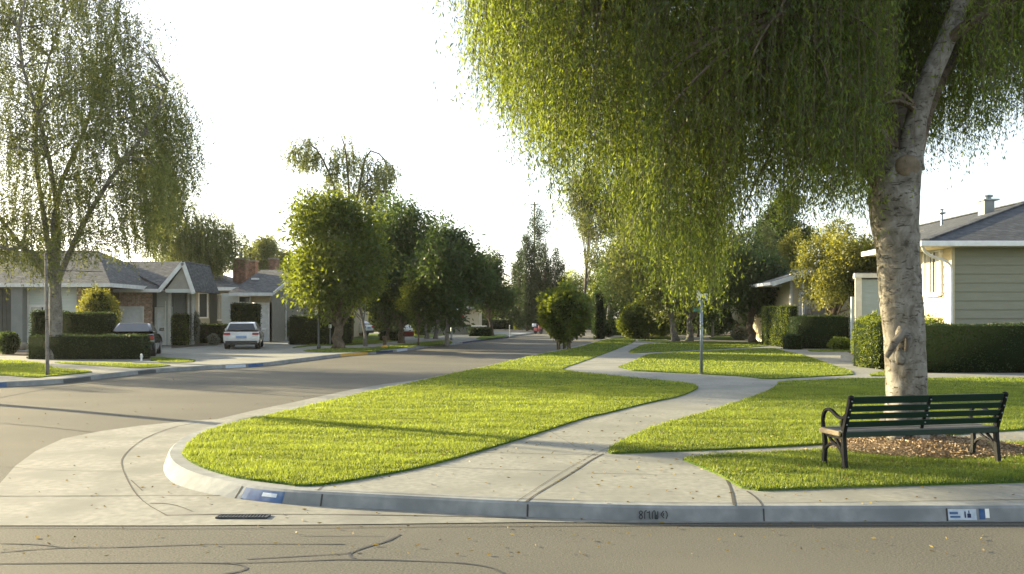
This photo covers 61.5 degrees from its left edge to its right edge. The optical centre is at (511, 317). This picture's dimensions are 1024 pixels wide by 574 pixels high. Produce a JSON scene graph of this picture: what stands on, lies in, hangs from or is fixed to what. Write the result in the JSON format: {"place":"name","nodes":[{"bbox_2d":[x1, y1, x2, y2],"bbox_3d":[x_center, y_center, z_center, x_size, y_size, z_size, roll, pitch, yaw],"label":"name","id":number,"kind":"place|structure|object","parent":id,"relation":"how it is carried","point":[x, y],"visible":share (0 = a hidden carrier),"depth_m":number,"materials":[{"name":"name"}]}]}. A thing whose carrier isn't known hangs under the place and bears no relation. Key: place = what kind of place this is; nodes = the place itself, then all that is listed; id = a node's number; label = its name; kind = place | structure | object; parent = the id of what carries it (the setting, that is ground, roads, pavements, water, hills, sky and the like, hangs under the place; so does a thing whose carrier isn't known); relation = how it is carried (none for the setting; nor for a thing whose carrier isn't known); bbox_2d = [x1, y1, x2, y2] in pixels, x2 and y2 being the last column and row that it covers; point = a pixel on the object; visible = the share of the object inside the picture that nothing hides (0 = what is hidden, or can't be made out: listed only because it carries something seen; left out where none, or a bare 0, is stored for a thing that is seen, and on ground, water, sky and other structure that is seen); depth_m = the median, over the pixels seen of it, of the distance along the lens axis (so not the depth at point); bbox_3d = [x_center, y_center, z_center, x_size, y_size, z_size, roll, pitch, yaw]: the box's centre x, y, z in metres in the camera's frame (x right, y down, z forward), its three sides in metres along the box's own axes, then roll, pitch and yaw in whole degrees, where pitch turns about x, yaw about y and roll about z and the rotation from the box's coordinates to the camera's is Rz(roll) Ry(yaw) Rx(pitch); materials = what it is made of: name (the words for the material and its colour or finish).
{"place":"outdoors","nodes":[
{"label":"outdoors","id":0,"kind":"place"},
{"bbox_2d":[0,360,90,377],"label":"lawn","id":1,"kind":"structure","parent":0,"point":[32,376],"depth_m":24.69,"materials":[{"name":"plant"}]},
{"bbox_2d":[45,253,101,374],"bbox_3d":[-12.818,-0.055,25.358,0.133,3.451,3.053,0,0,3],"label":"street lamp","id":2,"kind":"object","parent":1,"relation":"on","point":[47,371],"visible":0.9,"depth_m":23.86,"materials":[{"name":"grey metal"}]},
{"bbox_2d":[0,351,149,358],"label":"planting bed","id":3,"kind":"object","parent":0,"point":[21,353],"visible":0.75,"depth_m":37.74,"materials":[{"name":"soil"}]},
{"bbox_2d":[0,331,21,354],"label":"garden shrub","id":4,"kind":"object","parent":3,"relation":"on","point":[9,341],"visible":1,"depth_m":37.81,"materials":[{"name":"green plant"}]},
{"bbox_2d":[28,309,64,350],"bbox_3d":[-20.498,0.639,38.057,0.982,2.109,1.856,0,0,0],"label":"topiary hedge","id":5,"kind":"object","parent":3,"relation":"on","point":[37,322],"visible":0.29,"depth_m":37.30,"materials":[{"name":"green plant"}]},
{"bbox_2d":[26,333,151,358],"bbox_3d":[-16.676,1.128,34.004,4.690,1.084,1.121,0,0,0],"label":"clipped hedge","id":6,"kind":"object","parent":3,"relation":"on","point":[102,346],"visible":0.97,"depth_m":33.61,"materials":[{"name":"green plant"}]},
{"bbox_2d":[62,310,117,335],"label":"topiary hedge","id":7,"kind":"object","parent":3,"relation":"on","point":[88,323],"visible":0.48,"depth_m":36.56,"materials":[{"name":"green plant"}]},
{"bbox_2d":[112,323,163,355],"bbox_3d":[-16.257,0.912,37.316,2.110,1.407,4.309,0,0,-18],"label":"parked car","id":8,"kind":"object","parent":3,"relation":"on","point":[149,329],"visible":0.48,"depth_m":35.92,"materials":[{"name":"black paint"}]},
{"bbox_2d":[55,362,170,367],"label":"lawn","id":9,"kind":"structure","parent":0,"point":[84,363],"depth_m":28.82,"materials":[{"name":"plant"}]},
{"bbox_2d":[171,343,221,347],"bbox_3d":[-19.848,1.614,53.640,3.318,0.001,16.737,0,0,-19],"label":"planting bed","id":10,"kind":"object","parent":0,"point":[197,344],"visible":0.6,"depth_m":49.96,"materials":[{"name":"soil"}]},
{"bbox_2d":[170,312,190,344],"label":"upright hedge","id":11,"kind":"object","parent":10,"relation":"on","point":[180,323],"visible":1,"depth_m":50.39,"materials":[{"name":"green plant"}]},
{"bbox_2d":[189,310,200,344],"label":"silver shrub","id":12,"kind":"object","parent":10,"relation":"on","point":[196,326],"visible":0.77,"depth_m":51.60,"materials":[{"name":"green plant"}]},
{"bbox_2d":[198,322,227,342],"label":"hedge","id":13,"kind":"object","parent":10,"relation":"on","point":[209,328],"visible":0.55,"depth_m":54.83,"materials":[{"name":"green plant"}]},
{"bbox_2d":[206,333,219,344],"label":"pale shrub","id":14,"kind":"object","parent":10,"relation":"on","point":[213,338],"visible":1,"depth_m":50.19,"materials":[{"name":"plant"}]},
{"bbox_2d":[0,331,531,380],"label":"pavement","id":15,"kind":"structure","parent":0,"point":[240,354],"depth_m":36.88,"materials":[{"name":"concrete"}]},
{"bbox_2d":[74,281,122,324],"bbox_3d":[-19.724,-0.021,40.957,2.139,3.490,2.100,0,0,0],"label":"yellow shrub","id":16,"kind":"object","parent":15,"relation":"on","point":[99,299],"visible":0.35,"depth_m":40.64,"materials":[{"name":"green plant"}]},
{"bbox_2d":[0,250,218,346],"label":"grey house","id":17,"kind":"structure","parent":15,"relation":"on","point":[157,295],"depth_m":49.20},
{"bbox_2d":[28,305,48,331],"bbox_3d":[-24.940,0.020,45.940,1.680,1.440,0.100,0,0,0],"label":"window","id":18,"kind":"structure","parent":17,"relation":"in","point":[30,307],"depth_m":45.88,"materials":[{"name":"white glass"}]},
{"bbox_2d":[119,309,140,322],"bbox_3d":[-22.370,0.549,50.125,1.696,2.142,0.070,0,0,0],"label":"garage door","id":19,"kind":"structure","parent":17,"relation":"in","point":[129,315],"depth_m":50.09,"materials":[{"name":"white metal"}]},
{"bbox_2d":[158,309,162,344],"bbox_3d":[-20.803,0.567,51.025,0.354,2.107,0.070,0,0,0],"label":"garage door","id":20,"kind":"structure","parent":17,"relation":"in","point":[160,311],"depth_m":50.99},
{"bbox_2d":[188,293,193,339],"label":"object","id":21,"kind":"structure","parent":17,"relation":"in","point":[190,296],"depth_m":51.49,"materials":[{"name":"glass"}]},
{"bbox_2d":[0,0,221,358],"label":"weeping tree","id":22,"kind":"object","parent":15,"relation":"on","point":[99,90],"visible":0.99,"depth_m":32.43,"materials":[{"name":"green plant"}]},
{"bbox_2d":[133,150,252,280],"bbox_3d":[-22.809,-5.742,61.951,9.245,14.825,6.762,0,0,0],"label":"weeping tree","id":23,"kind":"object","parent":15,"relation":"on","point":[214,250],"visible":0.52,"depth_m":61.12,"materials":[{"name":"green plant"}]},
{"bbox_2d":[223,322,265,348],"bbox_3d":[-14.359,0.912,46.223,2.140,1.407,4.517,0,0,-13],"label":"parked car","id":24,"kind":"object","parent":15,"relation":"on","point":[243,333],"visible":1,"depth_m":44.23,"materials":[{"name":"white paint"}]},
{"bbox_2d":[230,302,261,327],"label":"topiary hedge","id":25,"kind":"object","parent":15,"relation":"on","point":[244,312],"visible":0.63,"depth_m":53.25,"materials":[{"name":"green plant"}]},
{"bbox_2d":[195,254,311,341],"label":"taupe house","id":26,"kind":"structure","parent":15,"relation":"on","point":[248,283],"depth_m":59.91,"materials":[{"name":"grey paint"}]},
{"bbox_2d":[198,293,208,317],"bbox_3d":[-21.496,-0.861,59.960,0.722,1.817,0.100,0,0,0],"label":"window","id":27,"kind":"structure","parent":26,"relation":"in","point":[203,298],"depth_m":59.96,"materials":[{"name":"white glass"}]},
{"bbox_2d":[217,293,221,320],"bbox_3d":[-20.400,-0.730,59.960,0.866,1.910,0.100,0,0,0],"label":"window","id":28,"kind":"structure","parent":26,"relation":"in","point":[219,296],"depth_m":59.95,"materials":[{"name":"glass"}]},
{"bbox_2d":[260,305,266,341],"bbox_3d":[-16.845,0.381,58.125,0.706,2.477,0.070,0,0,0],"label":"garage door","id":29,"kind":"structure","parent":26,"relation":"in","point":[263,319],"depth_m":58.09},
{"bbox_2d":[312,307,367,336],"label":"tan house","id":30,"kind":"structure","parent":15,"relation":"on","point":[356,326],"depth_m":72.58,"materials":[{"name":"paint"}]},
{"bbox_2d":[342,272,395,345],"bbox_3d":[-8.746,-1.164,49.001,3.775,5.638,4.458,0,0,-34],"label":"tree","id":31,"kind":"object","parent":15,"relation":"on","point":[361,316],"visible":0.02,"depth_m":48.91,"materials":[{"name":"green plant"}]},
{"bbox_2d":[368,310,393,331],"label":"shrub","id":32,"kind":"object","parent":15,"relation":"on","point":[376,328],"visible":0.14,"depth_m":98.55,"materials":[{"name":"green plant"}]},
{"bbox_2d":[363,188,442,342],"bbox_3d":[-7.501,-3.238,55.208,6.535,9.891,7.500,0,0,0],"label":"broadleaf tree","id":33,"kind":"object","parent":15,"relation":"on","point":[406,222],"visible":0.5,"depth_m":53.50,"materials":[{"name":"green plant"}]},
{"bbox_2d":[407,206,480,338],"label":"broadleaf tree","id":34,"kind":"object","parent":15,"relation":"on","point":[426,331],"visible":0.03,"depth_m":66.40,"materials":[{"name":"green plant"}]},
{"bbox_2d":[394,215,506,345],"bbox_3d":[-3.794,-2.217,50.608,5.660,7.747,6.439,0,0,42],"label":"broadleaf tree","id":35,"kind":"object","parent":15,"relation":"on","point":[451,269],"visible":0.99,"depth_m":49.62,"materials":[{"name":"green plant"}]},
{"bbox_2d":[429,326,486,333],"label":"raised drive","id":36,"kind":"structure","parent":15,"relation":"on","point":[463,331],"depth_m":82.50,"materials":[{"name":"concrete"}]},
{"bbox_2d":[468,326,491,335],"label":"hedge","id":37,"kind":"object","parent":15,"relation":"on","point":[479,331],"visible":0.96,"depth_m":74.56,"materials":[{"name":"green plant"}]},
{"bbox_2d":[466,244,522,334],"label":"broadleaf tree","id":38,"kind":"object","parent":15,"relation":"on","point":[501,299],"visible":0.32,"depth_m":76.65,"materials":[{"name":"green plant"}]},
{"bbox_2d":[292,333,392,347],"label":"lawn","id":39,"kind":"structure","parent":0,"point":[373,336],"depth_m":63.15,"materials":[{"name":"plant"}]},
{"bbox_2d":[287,314,353,344],"bbox_3d":[-11.784,0.736,53.238,3.534,1.948,3.282,0,0,0],"label":"clipped hedge","id":40,"kind":"object","parent":39,"relation":"on","point":[301,331],"visible":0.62,"depth_m":51.79,"materials":[{"name":"green plant"}]},
{"bbox_2d":[277,129,402,338],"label":"weeping tree","id":41,"kind":"object","parent":39,"relation":"on","point":[303,163],"visible":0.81,"depth_m":65.65,"materials":[{"name":"green plant"}]},
{"bbox_2d":[362,300,419,340],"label":"broadleaf tree","id":42,"kind":"object","parent":39,"relation":"on","point":[387,319],"visible":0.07,"depth_m":59.52,"materials":[{"name":"green plant"}]},
{"bbox_2d":[378,329,404,340],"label":"hedge","id":43,"kind":"object","parent":39,"relation":"on","point":[393,336],"visible":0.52,"depth_m":60.14,"materials":[{"name":"green plant"}]},
{"bbox_2d":[304,340,450,351],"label":"lawn","id":44,"kind":"structure","parent":0,"point":[325,350],"depth_m":44.70,"materials":[{"name":"green plant"}]},
{"bbox_2d":[274,175,402,348],"bbox_3d":[-9.187,-2.839,44.800,6.773,9.218,6.968,0,0,0],"label":"broadleaf tree","id":45,"kind":"object","parent":44,"relation":"on","point":[338,265],"visible":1,"depth_m":43.83,"materials":[{"name":"green plant"}]},
{"bbox_2d":[392,279,438,344],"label":"young tree","id":46,"kind":"object","parent":44,"relation":"on","point":[409,298],"visible":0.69,"depth_m":49.96,"materials":[{"name":"green plant"}]},
{"bbox_2d":[414,334,444,337],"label":"lawn","id":47,"kind":"structure","parent":0,"point":[430,335],"depth_m":77.34,"materials":[{"name":"plant"}]},
{"bbox_2d":[463,306,481,325],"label":"pale house","id":48,"kind":"structure","parent":47,"relation":"on","point":[477,318],"depth_m":98.00,"materials":[{"name":"beige paint"}]},
{"bbox_2d":[482,318,513,329],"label":"hedge","id":49,"kind":"object","parent":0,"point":[501,323],"visible":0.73,"depth_m":120.23,"materials":[{"name":"green plant"}]},
{"bbox_2d":[0,338,1023,488],"bbox_3d":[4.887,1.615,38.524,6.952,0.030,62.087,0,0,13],"label":"lawn","id":50,"kind":"structure","parent":0,"point":[354,479],"depth_m":12.66,"materials":[{"name":"green plant"}]},
{"bbox_2d":[535,279,593,349],"bbox_3d":[2.679,-0.184,44.435,3.077,3.673,3.188,0,0,0],"label":"roadside bush","id":51,"kind":"object","parent":50,"relation":"on","point":[563,315],"visible":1,"depth_m":43.64,"materials":[{"name":"green plant"}]},
{"bbox_2d":[0,329,1023,573],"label":"road","id":52,"kind":"structure","parent":0,"point":[32,417],"depth_m":6.85,"materials":[{"name":"grey asphalt"}]},
{"bbox_2d":[0,331,533,386],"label":"kerb","id":53,"kind":"structure","parent":52,"relation":"on","point":[93,377],"depth_m":28.34,"materials":[{"name":"concrete"}]},
{"bbox_2d":[0,380,1023,524],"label":"gutter apron","id":54,"kind":"object","parent":52,"relation":"on","point":[101,461],"visible":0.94,"depth_m":8.35,"materials":[{"name":"concrete"}]},
{"bbox_2d":[215,514,270,518],"bbox_3d":[-2.349,1.736,7.523,0.450,0.014,0.120,0,0,0],"label":"drain grate","id":55,"kind":"object","parent":54,"relation":"in","point":[242,516],"visible":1,"depth_m":7.50,"materials":[{"name":"metal"}]},
{"bbox_2d":[0,372,1021,555],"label":"fallen leaves","id":56,"kind":"object","parent":54,"relation":"on","point":[573,472],"visible":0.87,"depth_m":9.21,"materials":[{"name":"yellow plant"}]},
{"bbox_2d":[508,199,567,330],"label":"cypress tree","id":57,"kind":"object","parent":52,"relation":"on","point":[529,281],"visible":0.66,"depth_m":111.52,"materials":[{"name":"green plant"}]},
{"bbox_2d":[163,336,1023,520],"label":"kerb","id":58,"kind":"structure","parent":52,"relation":"on","point":[180,469],"depth_m":7.55,"materials":[{"name":"grey concrete"}]},
{"bbox_2d":[948,509,976,519],"bbox_3d":[3.867,1.690,7.392,0.244,0.091,0.016,0,0,-1],"label":"kerb paint","id":59,"kind":"object","parent":58,"relation":"attached to","point":[972,512],"visible":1,"depth_m":7.39,"materials":[{"name":"white paint"}]},
{"bbox_2d":[0,0,1023,317],"label":"sky","id":60,"kind":"structure","parent":0,"point":[266,72],"materials":[{"name":"white"}]},
{"bbox_2d":[592,292,606,339],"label":"column tree","id":61,"kind":"object","parent":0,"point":[598,325],"visible":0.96,"depth_m":65.64,"materials":[{"name":"green plant"}]},
{"bbox_2d":[182,332,1023,505],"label":"pavement","id":62,"kind":"structure","parent":0,"point":[465,476],"depth_m":9.19,"materials":[{"name":"concrete"}]},
{"bbox_2d":[561,157,622,335],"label":"slender tree","id":63,"kind":"object","parent":62,"relation":"on","point":[583,229],"visible":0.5,"depth_m":77.43,"materials":[{"name":"green plant"}]},
{"bbox_2d":[590,319,618,336],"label":"garden shrub","id":64,"kind":"object","parent":62,"relation":"on","point":[608,332],"visible":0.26,"depth_m":73.76,"materials":[{"name":"green plant"}]},
{"bbox_2d":[592,249,656,335],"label":"garden tree","id":65,"kind":"object","parent":62,"relation":"on","point":[608,298],"visible":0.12,"depth_m":69.49,"materials":[{"name":"green plant"}]},
{"bbox_2d":[586,209,750,340],"bbox_3d":[11.029,-3.254,60.244,11.632,9.966,8.203,0,0,0],"label":"leaning tree","id":66,"kind":"object","parent":62,"relation":"on","point":[623,278],"visible":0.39,"depth_m":59.42,"materials":[{"name":"green plant"}]},
{"bbox_2d":[675,270,724,336],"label":"garden tree","id":67,"kind":"object","parent":62,"relation":"on","point":[710,316],"visible":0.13,"depth_m":71.75,"materials":[{"name":"green plant"}]},
{"bbox_2d":[422,0,1023,441],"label":"weeping tree","id":68,"kind":"object","parent":62,"relation":"on","point":[680,98],"visible":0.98,"depth_m":10.16,"materials":[{"name":"green plant"}]},
{"bbox_2d":[730,325,748,339],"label":"garden shrub","id":69,"kind":"object","parent":62,"relation":"on","point":[739,333],"visible":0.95,"depth_m":61.80,"materials":[{"name":"green plant"}]},
{"bbox_2d":[704,240,797,342],"bbox_3d":[15.298,-1.647,55.773,6.073,6.808,5.653,0,0,0],"label":"leaning tree","id":70,"kind":"object","parent":62,"relation":"on","point":[762,266],"visible":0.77,"depth_m":54.69,"materials":[{"name":"green plant"}]},
{"bbox_2d":[781,333,802,349],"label":"hedge","id":71,"kind":"object","parent":62,"relation":"on","point":[791,341],"visible":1,"depth_m":43.88,"materials":[{"name":"green plant"}]},
{"bbox_2d":[637,336,670,340],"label":"lawn","id":72,"kind":"structure","parent":0,"point":[664,338],"depth_m":66.19,"materials":[{"name":"plant"}]},
{"bbox_2d":[615,313,643,338],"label":"garden shrub","id":73,"kind":"object","parent":72,"relation":"on","point":[627,332],"visible":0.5,"depth_m":65.98,"materials":[{"name":"green plant"}]},
{"bbox_2d":[614,292,676,338],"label":"garden tree","id":74,"kind":"object","parent":72,"relation":"on","point":[646,328],"visible":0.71,"depth_m":64.91,"materials":[{"name":"green plant"}]},
{"bbox_2d":[644,333,747,338],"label":"planting bed","id":75,"kind":"object","parent":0,"point":[727,334],"visible":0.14,"depth_m":78.01,"materials":[{"name":"soil"}]},
{"bbox_2d":[676,313,697,334],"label":"garden shrub","id":76,"kind":"object","parent":75,"relation":"on","point":[681,328],"visible":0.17,"depth_m":79.89,"materials":[{"name":"green plant"}]},
{"bbox_2d":[693,314,734,335],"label":"garden shrub","id":77,"kind":"object","parent":75,"relation":"on","point":[720,332],"visible":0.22,"depth_m":76.74,"materials":[{"name":"green plant"}]},
{"bbox_2d":[752,221,788,270],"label":"garden tree","id":78,"kind":"object","parent":75,"relation":"on","point":[770,239],"visible":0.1,"depth_m":69.96,"materials":[{"name":"green plant"}]},
{"bbox_2d":[745,187,821,249],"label":"distant tree","id":79,"kind":"object","parent":75,"relation":"on","point":[782,232],"visible":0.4,"depth_m":74.49,"materials":[{"name":"green plant"}]},
{"bbox_2d":[775,225,809,270],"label":"golden tree","id":80,"kind":"object","parent":75,"relation":"on","point":[784,247],"visible":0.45,"depth_m":57.69,"materials":[{"name":"green plant"}]},
{"bbox_2d":[629,341,767,352],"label":"lawn","id":81,"kind":"structure","parent":0,"point":[673,348],"depth_m":46.20,"materials":[{"name":"green plant"}]},
{"bbox_2d":[760,304,798,346],"bbox_3d":[15.183,0.461,49.077,0.836,2.505,5.219,0,0,0],"label":"tall hedge","id":82,"kind":"object","parent":81,"relation":"on","point":[774,319],"visible":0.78,"depth_m":48.82,"materials":[{"name":"green plant"}]},
{"bbox_2d":[709,336,746,339],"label":"lawn","id":83,"kind":"structure","parent":0,"point":[723,338],"depth_m":66.19,"materials":[{"name":"plant"}]},
{"bbox_2d":[707,217,770,337],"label":"garden tree","id":84,"kind":"object","parent":83,"relation":"on","point":[756,246],"visible":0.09,"depth_m":66.10,"materials":[{"name":"green plant"}]},
{"bbox_2d":[619,348,852,378],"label":"lawn","id":85,"kind":"structure","parent":0,"point":[789,377],"depth_m":29.42,"materials":[{"name":"green plant"}]},
{"bbox_2d":[694,292,706,373],"bbox_3d":[5.404,0.448,24.665,0.358,2.444,0.199,0,0,-24],"label":"street sign","id":86,"kind":"object","parent":85,"relation":"on","point":[701,339],"visible":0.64,"depth_m":24.64,"materials":[{"name":"metal"}]},
{"bbox_2d":[608,378,1023,453],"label":"lawn","id":87,"kind":"structure","parent":0,"point":[728,448],"depth_m":12.10,"materials":[{"name":"green plant"}]},
{"bbox_2d":[808,349,847,351],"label":"lawn","id":88,"kind":"structure","parent":0,"point":[820,350],"depth_m":41.10,"materials":[{"name":"plant"}]},
{"bbox_2d":[826,336,849,349],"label":"garden shrub","id":89,"kind":"object","parent":88,"relation":"on","point":[840,343],"visible":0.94,"depth_m":43.02,"materials":[{"name":"green plant"}]},
{"bbox_2d":[683,441,1023,490],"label":"lawn","id":90,"kind":"structure","parent":0,"point":[861,486],"depth_m":8.41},
{"bbox_2d":[819,392,1008,469],"bbox_3d":[4.403,1.207,9.436,1.995,0.796,0.553,0,0,-13],"label":"park bench","id":91,"kind":"object","parent":90,"relation":"on","point":[846,429],"visible":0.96,"depth_m":9.28,"materials":[{"name":"metal"}]},
{"bbox_2d":[828,434,1023,458],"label":"mulch","id":92,"kind":"object","parent":90,"relation":"on","point":[928,444],"visible":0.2,"depth_m":10.18,"materials":[{"name":"brown wood"}]},
{"bbox_2d":[847,351,1023,372],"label":"planting bed","id":93,"kind":"object","parent":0,"point":[850,352],"depth_m":25.36,"materials":[{"name":"soil"}]},
{"bbox_2d":[850,272,879,349],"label":"pale blue garage","id":94,"kind":"structure","parent":93,"relation":"on","point":[866,294],"depth_m":42.97,"materials":[{"name":"blue paint"}]},
{"bbox_2d":[850,309,880,351],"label":"lime bush","id":95,"kind":"object","parent":93,"relation":"on","point":[874,315],"visible":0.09,"depth_m":29.54,"materials":[{"name":"green plant"}]},
{"bbox_2d":[851,318,884,368],"bbox_3d":[11.831,0.840,28.000,0.987,1.667,2.225,0,0,0],"label":"lime hedge","id":96,"kind":"object","parent":93,"relation":"on","point":[868,347],"visible":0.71,"depth_m":27.70,"materials":[{"name":"green plant"}]},
{"bbox_2d":[841,195,1023,360],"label":"sage house","id":97,"kind":"structure","parent":93,"relation":"on","point":[972,266],"depth_m":27.49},
{"bbox_2d":[923,249,942,296],"bbox_3d":[13.986,-1.477,28.650,0.130,1.573,1.200,0,0,0],"label":"window","id":98,"kind":"structure","parent":97,"relation":"in","point":[932,268],"depth_m":28.62,"materials":[{"name":"white glass"}]},
{"bbox_2d":[925,322,1023,372],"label":"clipped hedge","id":99,"kind":"object","parent":93,"relation":"on","point":[984,347],"visible":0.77,"depth_m":25.39,"materials":[{"name":"green plant"}]},
{"label":"planting bed","id":100,"kind":"structure","parent":0,"visible":0},
{"bbox_2d":[750,266,854,341],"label":"cream house","id":101,"kind":"structure","parent":100,"relation":"on","point":[787,293],"depth_m":52.00,"materials":[{"name":"beige paint"}]},
{"bbox_2d":[784,314,849,348],"bbox_3d":[16.275,0.744,46.086,2.910,1.906,2.633,0,0,0],"label":"clipped hedge","id":102,"kind":"object","parent":100,"relation":"on","point":[817,331],"visible":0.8,"depth_m":44.93,"materials":[{"name":"green plant"}]},
{"bbox_2d":[789,214,876,324],"bbox_3d":[17.552,-2.073,46.379,5.568,7.494,5.132,0,0,0],"label":"golden tree","id":103,"kind":"object","parent":100,"relation":"on","point":[840,259],"visible":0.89,"depth_m":45.46,"materials":[{"name":"green plant"}]},
{"label":"back gardens","id":104,"kind":"structure","parent":0,"visible":0},
{"bbox_2d":[236,231,283,271],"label":"distant tree","id":105,"kind":"object","parent":104,"relation":"on","point":[263,250],"visible":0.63,"depth_m":89.09,"materials":[{"name":"green plant"}]},
{"bbox_2d":[272,245,298,269],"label":"distant tree","id":106,"kind":"object","parent":104,"relation":"on","point":[283,254],"visible":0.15,"depth_m":94.76,"materials":[{"name":"green plant"}]},
{"label":"far lawn","id":107,"kind":"structure","parent":0,"visible":0},
{"bbox_2d":[563,265,603,305],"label":"distant tree","id":108,"kind":"object","parent":107,"relation":"on","point":[577,281],"visible":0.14,"depth_m":131.27,"materials":[{"name":"green plant"}]},
{"label":"pavement","id":109,"kind":"structure","parent":0,"visible":0},
{"bbox_2d":[580,254,619,317],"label":"distant tree","id":110,"kind":"object","parent":109,"relation":"on","point":[592,281],"visible":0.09,"depth_m":127.33,"materials":[{"name":"green plant"}]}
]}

